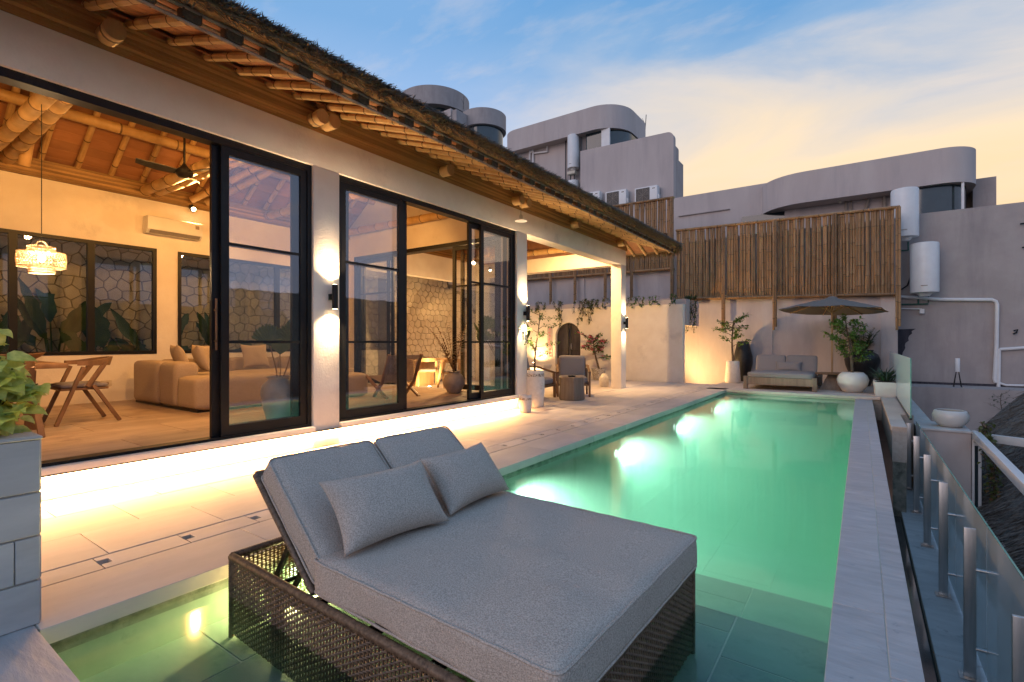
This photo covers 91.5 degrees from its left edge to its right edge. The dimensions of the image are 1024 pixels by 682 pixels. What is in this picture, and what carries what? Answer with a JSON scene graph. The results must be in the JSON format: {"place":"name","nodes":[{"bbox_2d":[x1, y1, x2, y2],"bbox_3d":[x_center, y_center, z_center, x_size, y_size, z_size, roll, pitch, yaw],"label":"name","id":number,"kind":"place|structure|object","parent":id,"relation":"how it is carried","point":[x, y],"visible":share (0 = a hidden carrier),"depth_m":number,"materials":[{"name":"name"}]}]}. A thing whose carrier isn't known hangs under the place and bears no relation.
{"place":"outdoors","nodes":[
{"label":"outdoors","id":0,"kind":"place"},
{"bbox_2d":[0,432,42,635],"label":"stone pier","id":1,"kind":"structure","parent":0,"point":[20,531],"depth_m":2.08,"materials":[{"name":"stone"}]},
{"bbox_2d":[0,329,50,435],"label":"pothos","id":2,"kind":"object","parent":1,"relation":"on","point":[19,386],"visible":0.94,"depth_m":2.12,"materials":[{"name":"green plant"}]},
{"bbox_2d":[0,625,79,681],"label":"pool end slab","id":3,"kind":"structure","parent":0,"point":[29,654],"depth_m":1.88,"materials":[{"name":"grey stone"}]},
{"bbox_2d":[403,85,505,144],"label":"neighbour tower","id":4,"kind":"structure","parent":0,"point":[487,122],"depth_m":34.98,"materials":[{"name":"grey concrete"}]},
{"bbox_2d":[34,377,913,643],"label":"deck","id":5,"kind":"structure","parent":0,"point":[110,554],"depth_m":3.62,"materials":[{"name":"tile"}]},
{"bbox_2d":[0,0,682,501],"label":"villa","id":6,"kind":"object","parent":5,"relation":"on","point":[322,174],"visible":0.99,"depth_m":6.29,"materials":[{"name":"paint"}]},
{"bbox_2d":[24,361,45,437],"bbox_3d":[-5.056,0.568,4.906,0.620,0.781,0.590,0,0,35],"label":"dining chair","id":7,"kind":"object","parent":6,"relation":"on","point":[29,366],"visible":0.26,"depth_m":4.99,"materials":[{"name":"brown wood"}]},
{"bbox_2d":[10,361,67,429],"bbox_3d":[-6.151,0.600,4.989,1.360,0.731,2.320,0,0,35],"label":"dining table","id":8,"kind":"object","parent":6,"relation":"on","point":[44,365],"visible":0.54,"depth_m":5.45,"materials":[{"name":"brown wood"}]},
{"bbox_2d":[0,352,45,358],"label":"wooden bowl","id":9,"kind":"object","parent":8,"relation":"on","point":[36,355],"visible":0.24,"depth_m":5.44,"materials":[{"name":"brown wood"}]},
{"bbox_2d":[15,104,66,274],"bbox_3d":[-4.833,-2.077,5.128,0.392,2.749,0.392,0,0,35],"label":"pendant lamp","id":10,"kind":"object","parent":6,"relation":"hanging from","point":[40,259],"visible":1,"depth_m":5.10,"materials":[{"name":"wicker"}]},
{"bbox_2d":[0,228,156,355],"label":"window","id":11,"kind":"structure","parent":6,"relation":"in","point":[12,234],"depth_m":7.76,"materials":[{"name":"black metal"}]},
{"bbox_2d":[42,356,120,426],"bbox_3d":[-5.160,0.568,5.986,0.590,0.781,0.620,0,0,35],"label":"dining chair","id":12,"kind":"object","parent":6,"relation":"on","point":[77,383],"visible":0.94,"depth_m":5.92,"materials":[{"name":"brown wood"}]},
{"bbox_2d":[135,138,209,183],"bbox_3d":[-4.413,-3.185,6.613,0.929,1.970,0.886,0,0,35],"label":"ceiling fan","id":13,"kind":"object","parent":6,"relation":"hanging from","point":[183,171],"visible":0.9,"depth_m":6.61,"materials":[{"name":"black metal"}]},
{"bbox_2d":[143,215,202,240],"bbox_3d":[-5.848,-1.962,8.635,0.214,0.287,0.840,0,0,35],"label":"air conditioner","id":14,"kind":"object","parent":6,"relation":"attached to","point":[163,226],"visible":1,"depth_m":8.54,"materials":[{"name":"white plastic"}]},
{"bbox_2d":[178,252,289,352],"bbox_3d":[-4.929,-0.695,10.176,0.072,1.790,3.380,0,0,35],"label":"window","id":15,"kind":"structure","parent":6,"relation":"in","point":[276,267],"depth_m":9.81,"materials":[{"name":"black metal"}]},
{"bbox_2d":[134,356,353,412],"bbox_3d":[-4.150,0.614,8.623,2.255,0.668,3.335,0,0,35],"label":"sofa","id":16,"kind":"object","parent":6,"relation":"on","point":[179,385],"visible":0.59,"depth_m":7.20,"materials":[{"name":"beige fabric"}]},
{"bbox_2d":[170,345,188,361],"bbox_3d":[-5.324,0.250,8.000,0.460,0.440,0.172,0,22,45],"label":"sofa cushion","id":17,"kind":"object","parent":16,"relation":"on","point":[177,352],"visible":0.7,"depth_m":7.85,"materials":[{"name":"beige fabric"}]},
{"bbox_2d":[191,345,209,371],"bbox_3d":[-4.712,0.251,7.569,0.171,0.440,0.460,-30,19,-36],"label":"sofa cushion","id":18,"kind":"object","parent":16,"relation":"on","point":[201,357],"visible":0.96,"depth_m":7.43,"materials":[{"name":"beige fabric"}]},
{"bbox_2d":[240,344,269,367],"bbox_3d":[-4.665,0.250,9.063,0.173,0.440,0.460,-25,-15,36],"label":"sofa cushion","id":19,"kind":"object","parent":16,"relation":"on","point":[255,355],"visible":1,"depth_m":8.99,"materials":[{"name":"beige fabric"}]},
{"bbox_2d":[210,144,297,436],"bbox_3d":[-2.647,-0.498,5.203,0.077,2.841,0.911,0,0,35],"label":"sliding door","id":20,"kind":"structure","parent":6,"relation":"in","point":[214,149],"depth_m":4.88,"materials":[{"name":"black metal"}]},
{"bbox_2d":[219,145,306,436],"bbox_3d":[-2.582,-0.498,5.239,0.042,2.841,0.913,0,0,35],"label":"sliding door","id":21,"kind":"structure","parent":6,"relation":"in","point":[225,429],"depth_m":5.09,"materials":[{"name":"black metal"}]},
{"bbox_2d":[251,323,289,418],"bbox_3d":[-2.618,0.358,5.687,0.537,1.183,0.387,0,0,-11],"label":"floor vase","id":22,"kind":"object","parent":6,"relation":"on","point":[275,394],"visible":0.71,"depth_m":5.56,"materials":[{"name":"beige ceramic"}]},
{"bbox_2d":[41,398,518,478],"bbox_3d":[-2.550,1.010,5.123,0.038,0.019,9.270,0,0,35],"label":"led strip","id":23,"kind":"object","parent":6,"relation":"attached to","point":[118,464],"visible":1,"depth_m":4.87,"materials":[{"name":"plastic"}]},
{"bbox_2d":[328,284,337,308],"bbox_3d":[-2.058,-0.520,5.762,0.119,0.280,0.068,0,0,35],"label":"wall sconce","id":24,"kind":"object","parent":6,"relation":"attached to","point":[333,296],"depth_m":5.72,"materials":[{"name":"black metal"}]},
{"bbox_2d":[349,372,367,396],"bbox_3d":[-3.117,0.747,8.713,0.755,0.416,0.954,0,0,35],"label":"ottoman","id":25,"kind":"object","parent":6,"relation":"on","point":[358,383],"visible":0.3,"depth_m":8.69,"materials":[{"name":"beige fabric"}]},
{"bbox_2d":[341,182,402,418],"bbox_3d":[-1.781,-0.498,6.383,0.042,2.841,0.992,0,0,35],"label":"sliding door","id":26,"kind":"structure","parent":6,"relation":"in","point":[356,412],"depth_m":6.37,"materials":[{"name":"black metal"}]},
{"bbox_2d":[358,256,389,383],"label":"sliding door","id":27,"kind":"structure","parent":6,"relation":"in","point":[387,259],"depth_m":11.51,"materials":[{"name":"black metal"}]},
{"bbox_2d":[346,191,406,408],"bbox_3d":[-1.767,-0.498,6.492,0.042,2.841,1.030,0,0,35],"label":"sliding door","id":28,"kind":"structure","parent":6,"relation":"in","point":[347,192],"depth_m":6.85,"materials":[{"name":"black metal"}]},
{"bbox_2d":[362,256,394,383],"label":"sliding door","id":29,"kind":"structure","parent":6,"relation":"in","point":[392,259],"depth_m":11.52,"materials":[{"name":"black metal"}]},
{"bbox_2d":[366,354,422,398],"bbox_3d":[-2.086,0.584,8.783,0.670,0.761,0.860,0,0,-43],"label":"lounge chair","id":30,"kind":"object","parent":6,"relation":"on","point":[384,378],"visible":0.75,"depth_m":8.62,"materials":[{"name":"brown wood"}]},
{"bbox_2d":[430,322,466,393],"bbox_3d":[-1.135,0.264,9.236,0.675,1.372,0.716,0,0,35],"label":"clay jar","id":31,"kind":"object","parent":6,"relation":"on","point":[453,381],"visible":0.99,"depth_m":9.15,"materials":[{"name":"ceramic"}]},
{"bbox_2d":[452,241,496,390],"bbox_3d":[-0.709,-0.478,9.615,1.130,2.815,0.042,0,0,35],"label":"sliding door","id":32,"kind":"structure","parent":6,"relation":"in","point":[493,243],"depth_m":9.84,"materials":[{"name":"black metal"}]},
{"bbox_2d":[461,246,492,385],"bbox_3d":[-0.610,-0.478,9.618,0.970,2.815,0.042,0,0,35],"label":"sliding door","id":33,"kind":"structure","parent":6,"relation":"in","point":[462,251],"depth_m":9.85,"materials":[{"name":"black metal"}]},
{"bbox_2d":[467,222,506,399],"bbox_3d":[-0.407,-0.498,8.434,0.042,2.841,1.049,0,0,35],"label":"sliding door","id":34,"kind":"structure","parent":6,"relation":"in","point":[470,395],"depth_m":8.05,"materials":[{"name":"black metal"}]},
{"bbox_2d":[479,225,512,397],"bbox_3d":[-0.261,-0.498,8.555,0.042,2.841,0.918,0,0,35],"label":"sliding door","id":35,"kind":"structure","parent":6,"relation":"in","point":[482,394],"depth_m":8.35,"materials":[{"name":"black metal"}]},
{"bbox_2d":[523,306,529,320],"bbox_3d":[0.270,-0.520,9.088,0.119,0.280,0.068,0,0,35],"label":"wall sconce","id":36,"kind":"object","parent":6,"relation":"attached to","point":[527,312],"depth_m":9.05,"materials":[{"name":"black metal"}]},
{"bbox_2d":[407,358,446,385],"bbox_3d":[-2.597,0.830,13.902,0.900,0.740,1.400,0,0,35],"label":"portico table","id":37,"kind":"object","parent":5,"relation":"on","point":[426,378],"visible":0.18,"depth_m":13.84,"materials":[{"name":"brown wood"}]},
{"bbox_2d":[417,358,437,386],"bbox_3d":[-2.313,0.818,13.620,0.590,0.781,0.620,0,0,-15],"label":"outdoor chair","id":38,"kind":"object","parent":5,"relation":"on","point":[435,370],"visible":0.83,"depth_m":13.44,"materials":[{"name":"brown wood"}]},
{"bbox_2d":[378,272,494,384],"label":"stone wall","id":39,"kind":"structure","parent":5,"relation":"on","point":[429,305],"depth_m":14.99,"materials":[{"name":"beige stone"}]},
{"bbox_2d":[437,359,460,388],"bbox_3d":[-1.589,0.818,13.023,0.590,0.781,0.620,0,0,-25],"label":"outdoor chair","id":40,"kind":"object","parent":5,"relation":"on","point":[442,370],"visible":0.59,"depth_m":12.88,"materials":[{"name":"brown wood"}]},
{"bbox_2d":[49,392,872,681],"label":"pool basin","id":41,"kind":"object","parent":5,"relation":"in","point":[702,474],"visible":0.56,"depth_m":5.97,"materials":[{"name":"liquid"}]},
{"bbox_2d":[228,426,696,681],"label":"wicker daybed","id":42,"kind":"object","parent":41,"relation":"on","point":[503,586],"visible":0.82,"depth_m":2.06,"materials":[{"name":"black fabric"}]},
{"bbox_2d":[319,460,448,556],"bbox_3d":[-0.590,0.763,2.372,0.570,0.350,0.178,0,-40,-48],"label":"pillow","id":43,"kind":"object","parent":42,"relation":"on","point":[371,508],"visible":1,"depth_m":2.27,"materials":[{"name":"grey fabric"}]},
{"bbox_2d":[419,442,508,515],"bbox_3d":[-0.258,0.765,2.869,0.183,0.340,0.550,-44,-22,25],"label":"pillow","id":44,"kind":"object","parent":42,"relation":"on","point":[460,479],"visible":1,"depth_m":2.74,"materials":[{"name":"grey fabric"}]},
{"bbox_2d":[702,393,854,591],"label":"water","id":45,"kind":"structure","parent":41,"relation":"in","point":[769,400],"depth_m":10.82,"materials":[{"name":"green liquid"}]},
{"bbox_2d":[824,399,924,681],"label":"infinity edge wall","id":46,"kind":"structure","parent":41,"relation":"attached to","point":[872,635],"depth_m":2.58,"materials":[{"name":"tile"}]},
{"bbox_2d":[474,316,530,385],"bbox_3d":[-0.212,0.325,10.770,1.237,1.751,1.232,0,0,35],"label":"white urn","id":47,"kind":"object","parent":5,"relation":"on","point":[489,322],"visible":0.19,"depth_m":10.63,"materials":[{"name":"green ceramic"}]},
{"bbox_2d":[519,394,531,412],"bbox_3d":[0.226,1.055,8.561,0.224,0.290,0.224,0,0,35],"label":"white pot","id":48,"kind":"object","parent":5,"relation":"on","point":[525,403],"visible":1,"depth_m":8.47,"materials":[{"name":"ceramic"}]},
{"bbox_2d":[519,308,560,407],"bbox_3d":[0.458,0.283,9.149,0.924,1.834,0.933,0,0,35],"label":"potted tree","id":49,"kind":"object","parent":5,"relation":"on","point":[535,385],"visible":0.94,"depth_m":9.12,"materials":[{"name":"green plant"}]},
{"bbox_2d":[529,364,551,376],"bbox_3d":[0.529,0.990,17.583,1.700,0.420,0.515,0,0,35],"label":"stone bench","id":50,"kind":"object","parent":5,"relation":"on","point":[547,373],"visible":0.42,"depth_m":17.18,"materials":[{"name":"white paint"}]},
{"bbox_2d":[527,358,555,396],"bbox_3d":[0.439,0.756,10.694,0.802,0.892,0.745,0,0,27],"label":"armchair","id":51,"kind":"object","parent":5,"relation":"on","point":[550,382],"visible":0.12,"depth_m":10.81,"materials":[{"name":"brown wood"}]},
{"bbox_2d":[559,376,584,400],"bbox_3d":[1.248,0.965,10.395,0.532,0.470,0.528,0,0,35],"label":"log stool","id":52,"kind":"object","parent":5,"relation":"on","point":[571,388],"visible":0.97,"depth_m":10.18,"materials":[{"name":"brown wood"}]},
{"bbox_2d":[555,355,590,396],"bbox_3d":[1.368,0.756,11.280,0.745,0.892,0.802,0,0,3],"label":"armchair","id":53,"kind":"object","parent":5,"relation":"on","point":[567,365],"visible":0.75,"depth_m":11.46,"materials":[{"name":"fabric"}]},
{"bbox_2d":[575,331,610,379],"bbox_3d":[2.577,0.420,15.917,1.135,1.559,1.108,0,0,0],"label":"bougainvillea","id":54,"kind":"object","parent":5,"relation":"on","point":[598,371],"visible":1,"depth_m":15.81,"materials":[{"name":"plant"}]},
{"bbox_2d":[599,373,608,386],"bbox_3d":[2.469,1.021,13.371,0.270,0.362,0.270,0,0,35],"label":"rattan lantern","id":55,"kind":"object","parent":5,"relation":"on","point":[604,380],"visible":1,"depth_m":13.29,"materials":[{"name":"wicker"}]},
{"bbox_2d":[527,299,698,382],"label":"planter wall","id":56,"kind":"structure","parent":5,"relation":"on","point":[655,342],"depth_m":15.56,"materials":[{"name":"white paint"}]},
{"bbox_2d":[547,327,551,356],"bbox_3d":[1.313,0.011,17.345,0.200,1.040,0.019,0,0,35],"label":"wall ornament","id":57,"kind":"object","parent":56,"relation":"attached to","point":[549,333],"depth_m":17.35,"materials":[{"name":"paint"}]},
{"bbox_2d":[557,323,579,357],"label":"arched gate","id":58,"kind":"structure","parent":56,"relation":"attached to","point":[568,338],"depth_m":17.09,"materials":[{"name":"wood"}]},
{"bbox_2d":[558,324,569,357],"bbox_3d":[1.784,0.270,17.210,0.435,1.800,0.025,0,0,35],"label":"door panel","id":59,"kind":"structure","parent":58,"relation":"in","point":[563,333],"depth_m":17.20,"materials":[{"name":"paint"}]},
{"bbox_2d":[572,324,579,354],"bbox_3d":[2.174,0.270,16.938,0.435,1.800,0.025,0,0,35],"label":"door panel","id":60,"kind":"structure","parent":58,"relation":"in","point":[575,337],"depth_m":16.94,"materials":[{"name":"paint"}]},
{"bbox_2d":[572,299,592,327],"bbox_3d":[2.359,-0.957,16.565,0.832,0.969,0.301,0,0,29],"label":"trailing vine","id":61,"kind":"object","parent":56,"relation":"attached to","point":[581,302],"visible":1,"depth_m":16.53,"materials":[{"name":"green plant"}]},
{"bbox_2d":[580,298,607,310],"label":"trailing vine","id":62,"kind":"object","parent":56,"relation":"attached to","point":[597,300],"visible":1,"depth_m":16.28,"materials":[{"name":"green plant"}]},
{"bbox_2d":[626,294,677,307],"bbox_3d":[4.237,-1.242,15.276,1.794,0.416,0.322,0,0,35],"label":"trailing vine","id":63,"kind":"object","parent":56,"relation":"attached to","point":[654,302],"visible":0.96,"depth_m":15.31,"materials":[{"name":"green plant"}]},
{"bbox_2d":[684,294,697,332],"bbox_3d":[5.455,-0.860,15.269,0.506,1.201,0.290,0,0,35],"label":"trailing vine","id":64,"kind":"object","parent":56,"relation":"attached to","point":[694,304],"visible":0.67,"depth_m":15.20,"materials":[{"name":"green plant"}]},
{"bbox_2d":[527,218,897,440],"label":"boundary wall","id":65,"kind":"structure","parent":5,"relation":"on","point":[708,354],"depth_m":15.52,"materials":[{"name":"paint"}]},
{"bbox_2d":[527,196,674,303],"bbox_3d":[2.722,-3.196,18.661,6.665,3.615,0.219,0,0,35],"label":"bamboo fence","id":66,"kind":"object","parent":65,"relation":"on","point":[654,264],"visible":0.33,"depth_m":17.30,"materials":[{"name":"brown wood"}]},
{"bbox_2d":[676,205,900,329],"bbox_3d":[7.934,-2.046,15.013,5.949,3.458,0.219,0,0,35],"label":"bamboo fence","id":67,"kind":"object","parent":65,"relation":"attached to","point":[835,282],"visible":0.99,"depth_m":14.67,"materials":[{"name":"brown wood"}]},
{"bbox_2d":[711,314,752,382],"bbox_3d":[6.482,0.165,14.712,1.040,2.071,0.952,0,0,-5],"label":"potted tree","id":68,"kind":"object","parent":5,"relation":"on","point":[732,373],"visible":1,"depth_m":14.62,"materials":[{"name":"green plant"}]},
{"bbox_2d":[734,341,752,380],"bbox_3d":[7.102,0.590,15.344,0.540,1.220,0.537,0,0,35],"label":"black vase","id":69,"kind":"object","parent":5,"relation":"on","point":[743,356],"visible":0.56,"depth_m":15.14,"materials":[{"name":"ceramic"}]},
{"bbox_2d":[743,355,821,391],"bbox_3d":[7.197,0.779,13.211,1.620,0.842,2.040,0,0,35],"label":"daybed","id":70,"kind":"object","parent":5,"relation":"on","point":[765,372],"visible":0.91,"depth_m":12.76,"materials":[{"name":"grey fabric"}]},
{"bbox_2d":[776,361,801,370],"bbox_3d":[7.406,0.660,13.371,0.620,0.300,0.172,0,-28,35],"label":"pillow","id":71,"kind":"object","parent":70,"relation":"on","point":[794,366],"visible":0.86,"depth_m":13.29,"materials":[{"name":"grey fabric"}]},
{"bbox_2d":[815,372,841,390],"bbox_3d":[8.082,0.989,12.592,0.800,0.422,0.800,0,0,35],"label":"side table","id":72,"kind":"object","parent":5,"relation":"on","point":[830,382],"visible":0.69,"depth_m":12.45,"materials":[{"name":"brown wood"}]},
{"bbox_2d":[778,296,888,385],"bbox_3d":[8.382,-0.003,13.093,2.289,2.405,2.291,0,0,0],"label":"parasol","id":73,"kind":"object","parent":5,"relation":"on","point":[832,305],"visible":0.88,"depth_m":13.09,"materials":[{"name":"fabric"}]},
{"bbox_2d":[821,313,875,392],"bbox_3d":[8.077,0.237,12.049,1.128,1.926,0.982,0,0,42],"label":"potted tree","id":74,"kind":"object","parent":5,"relation":"on","point":[852,381],"visible":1,"depth_m":11.90,"materials":[{"name":"green plant"}]},
{"bbox_2d":[844,325,880,385],"bbox_3d":[9.483,0.361,13.613,0.937,1.678,1.241,0,0,35],"label":"black urn","id":75,"kind":"object","parent":5,"relation":"on","point":[872,363],"visible":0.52,"depth_m":13.38,"materials":[{"name":"ceramic"}]},
{"bbox_2d":[868,366,894,393],"bbox_3d":[8.568,0.872,11.509,0.838,0.657,0.764,0,0,-1],"label":"square planter","id":76,"kind":"object","parent":5,"relation":"on","point":[884,372],"visible":0.31,"depth_m":11.46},
{"bbox_2d":[868,369,895,397],"bbox_3d":[8.268,0.875,11.105,0.816,0.651,0.792,0,0,35],"label":"square planter","id":77,"kind":"object","parent":5,"relation":"on","point":[885,386],"visible":0.9,"depth_m":10.90,"materials":[{"name":"ceramic"}]},
{"bbox_2d":[889,351,911,419],"bbox_3d":[8.160,0.725,10.575,0.032,0.949,7.114,0,0,35],"label":"glass screen","id":78,"kind":"object","parent":5,"relation":"on","point":[901,364],"visible":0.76,"depth_m":9.13,"materials":[{"name":"glass"}]},
{"bbox_2d":[894,516,938,681],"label":"overflow channel","id":79,"kind":"object","parent":5,"relation":"in","point":[928,663],"visible":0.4,"depth_m":4.58,"materials":[{"name":"black stone"}]},
{"bbox_2d":[507,104,682,223],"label":"neighbour building","id":80,"kind":"structure","parent":0,"point":[619,149],"depth_m":23.95,"materials":[{"name":"grey concrete"}]},
{"bbox_2d":[567,133,578,170],"bbox_3d":[3.104,-9.439,24.997,0.600,1.773,0.724,0,0,35],"label":"water heater","id":81,"kind":"object","parent":80,"relation":"attached to","point":[572,151],"visible":0.96,"depth_m":24.70,"materials":[{"name":"white plastic"}]},
{"bbox_2d":[586,130,636,149],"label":"window","id":82,"kind":"structure","parent":80,"relation":"in","point":[593,140],"depth_m":24.28,"materials":[{"name":"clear glass"}]},
{"bbox_2d":[606,189,628,204],"bbox_3d":[4.831,-6.553,22.863,1.050,0.700,0.360,0,0,35],"label":"condenser unit","id":83,"kind":"object","parent":80,"relation":"attached to","point":[621,196],"visible":0.93,"depth_m":22.68,"materials":[{"name":"white metal"}]},
{"bbox_2d":[635,185,659,204],"bbox_3d":[5.990,-6.475,22.052,1.070,0.700,0.360,0,0,35],"label":"condenser unit","id":84,"kind":"object","parent":80,"relation":"attached to","point":[647,193],"visible":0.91,"depth_m":21.89,"materials":[{"name":"white metal"}]},
{"bbox_2d":[235,0,1023,204],"label":"sky","id":85,"kind":"structure","parent":0,"point":[749,92],"materials":[{"name":"blue"}]},
{"bbox_2d":[651,146,995,240],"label":"neighbour house","id":86,"kind":"structure","parent":0,"point":[943,179],"depth_m":15.91,"materials":[{"name":"paint"}]},
{"bbox_2d":[919,184,965,213],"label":"window","id":87,"kind":"structure","parent":86,"relation":"in","point":[938,198],"depth_m":14.67,"materials":[{"name":"grey glass"}]},
{"bbox_2d":[901,489,987,681],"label":"walkway","id":88,"kind":"structure","parent":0,"point":[943,617],"depth_m":4.51,"materials":[{"name":"tile"}]},
{"bbox_2d":[906,421,1023,681],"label":"glass balustrade","id":89,"kind":"object","parent":88,"relation":"on","point":[978,567],"visible":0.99,"depth_m":3.58,"materials":[{"name":"glass"}]},
{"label":"garden bed","id":90,"kind":"structure","parent":0,"visible":0},
{"bbox_2d":[0,311,31,351],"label":"garden plant","id":91,"kind":"object","parent":90,"relation":"on","point":[24,329],"visible":0.16,"depth_m":7.74,"materials":[{"name":"green plant"}]},
{"bbox_2d":[0,277,111,351],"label":"garden plant","id":92,"kind":"object","parent":90,"relation":"on","point":[34,315],"visible":0.46,"depth_m":8.06,"materials":[{"name":"green plant"}]},
{"bbox_2d":[58,307,119,350],"bbox_3d":[-7.006,0.195,8.333,0.689,1.577,0.627,0,0,-23],"label":"garden plant","id":93,"kind":"object","parent":90,"relation":"on","point":[73,341],"visible":0.41,"depth_m":8.27,"materials":[{"name":"green plant"}]},
{"bbox_2d":[110,308,188,350],"bbox_3d":[-6.613,0.117,9.221,0.608,1.733,1.390,0,0,35],"label":"garden plant","id":94,"kind":"object","parent":90,"relation":"on","point":[126,330],"visible":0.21,"depth_m":8.89,"materials":[{"name":"green plant"}]},
{"bbox_2d":[181,312,240,349],"bbox_3d":[-6.103,0.180,10.059,0.788,1.608,0.952,0,0,8],"label":"garden plant","id":95,"kind":"object","parent":90,"relation":"on","point":[203,325],"visible":0.34,"depth_m":9.74,"materials":[{"name":"green plant"}]},
{"bbox_2d":[0,233,494,383],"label":"stone wall","id":96,"kind":"structure","parent":90,"relation":"on","point":[123,280],"depth_m":9.52,"materials":[{"name":"stone"}]},
{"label":"ground","id":97,"kind":"structure","parent":0,"visible":0},
{"bbox_2d":[816,202,1023,507],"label":"grey building","id":98,"kind":"structure","parent":97,"relation":"on","point":[970,314],"depth_m":13.53,"materials":[{"name":"paint"}]},
{"bbox_2d":[890,186,918,241],"bbox_3d":[11.024,-3.547,14.021,0.636,1.472,0.760,0,0,35],"label":"water heater","id":99,"kind":"object","parent":98,"relation":"attached to","point":[906,199],"visible":0.85,"depth_m":13.70,"materials":[{"name":"white metal"}]},
{"bbox_2d":[910,241,939,296],"bbox_3d":[11.376,-1.988,13.774,0.636,1.483,0.760,0,0,35],"label":"water heater","id":100,"kind":"object","parent":98,"relation":"attached to","point":[924,269],"visible":1,"depth_m":13.49,"materials":[{"name":"white metal"}]},
{"bbox_2d":[908,399,971,498],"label":"stone parapet","id":101,"kind":"structure","parent":97,"relation":"on","point":[952,446],"depth_m":7.84,"materials":[{"name":"paint"}]},
{"bbox_2d":[932,409,969,427],"bbox_3d":[7.161,1.246,8.146,0.487,0.268,0.476,0,0,35],"label":"bowl planter","id":102,"kind":"object","parent":101,"relation":"on","point":[953,418],"visible":1,"depth_m":8.01,"materials":[{"name":"ceramic"}]},
{"bbox_2d":[971,430,1023,494],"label":"pergola beam","id":103,"kind":"structure","parent":101,"relation":"attached to","point":[1010,470],"depth_m":6.21,"materials":[{"name":"white paint"}]},
{"bbox_2d":[911,383,1023,553],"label":"terrace wall","id":104,"kind":"structure","parent":97,"relation":"on","point":[972,401],"depth_m":12.68,"materials":[{"name":"grey paint"}]},
{"bbox_2d":[953,358,961,386],"bbox_3d":[11.666,0.805,13.073,0.170,0.754,0.170,0,0,35],"label":"tripod lamp","id":105,"kind":"object","parent":104,"relation":"on","point":[957,364],"visible":0.99,"depth_m":13.05,"materials":[{"name":"white paint"}]},
{"bbox_2d":[988,389,1013,409],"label":"wall weed","id":106,"kind":"object","parent":104,"relation":"attached to","point":[1000,400],"depth_m":12.02,"materials":[{"name":"green plant"}]},
{"bbox_2d":[971,439,981,508],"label":"white column","id":107,"kind":"structure","parent":97,"relation":"on","point":[976,482],"depth_m":7.68,"materials":[{"name":"paint"}]},
{"bbox_2d":[975,421,1006,502],"bbox_3d":[7.238,1.918,7.541,0.420,1.432,0.270,0,0,35],"label":"climbing vine","id":108,"kind":"object","parent":107,"relation":"attached to","point":[991,474],"visible":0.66,"depth_m":7.52,"materials":[{"name":"green plant"}]},
{"bbox_2d":[984,433,1023,446],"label":"pergola beam","id":109,"kind":"structure","parent":107,"relation":"attached to","point":[1010,440],"depth_m":7.43,"materials":[{"name":"white paint"}]},
{"bbox_2d":[974,391,1023,575],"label":"thatch roof","id":110,"kind":"structure","parent":97,"relation":"on","point":[1003,515],"depth_m":7.40,"materials":[{"name":"wicker"}]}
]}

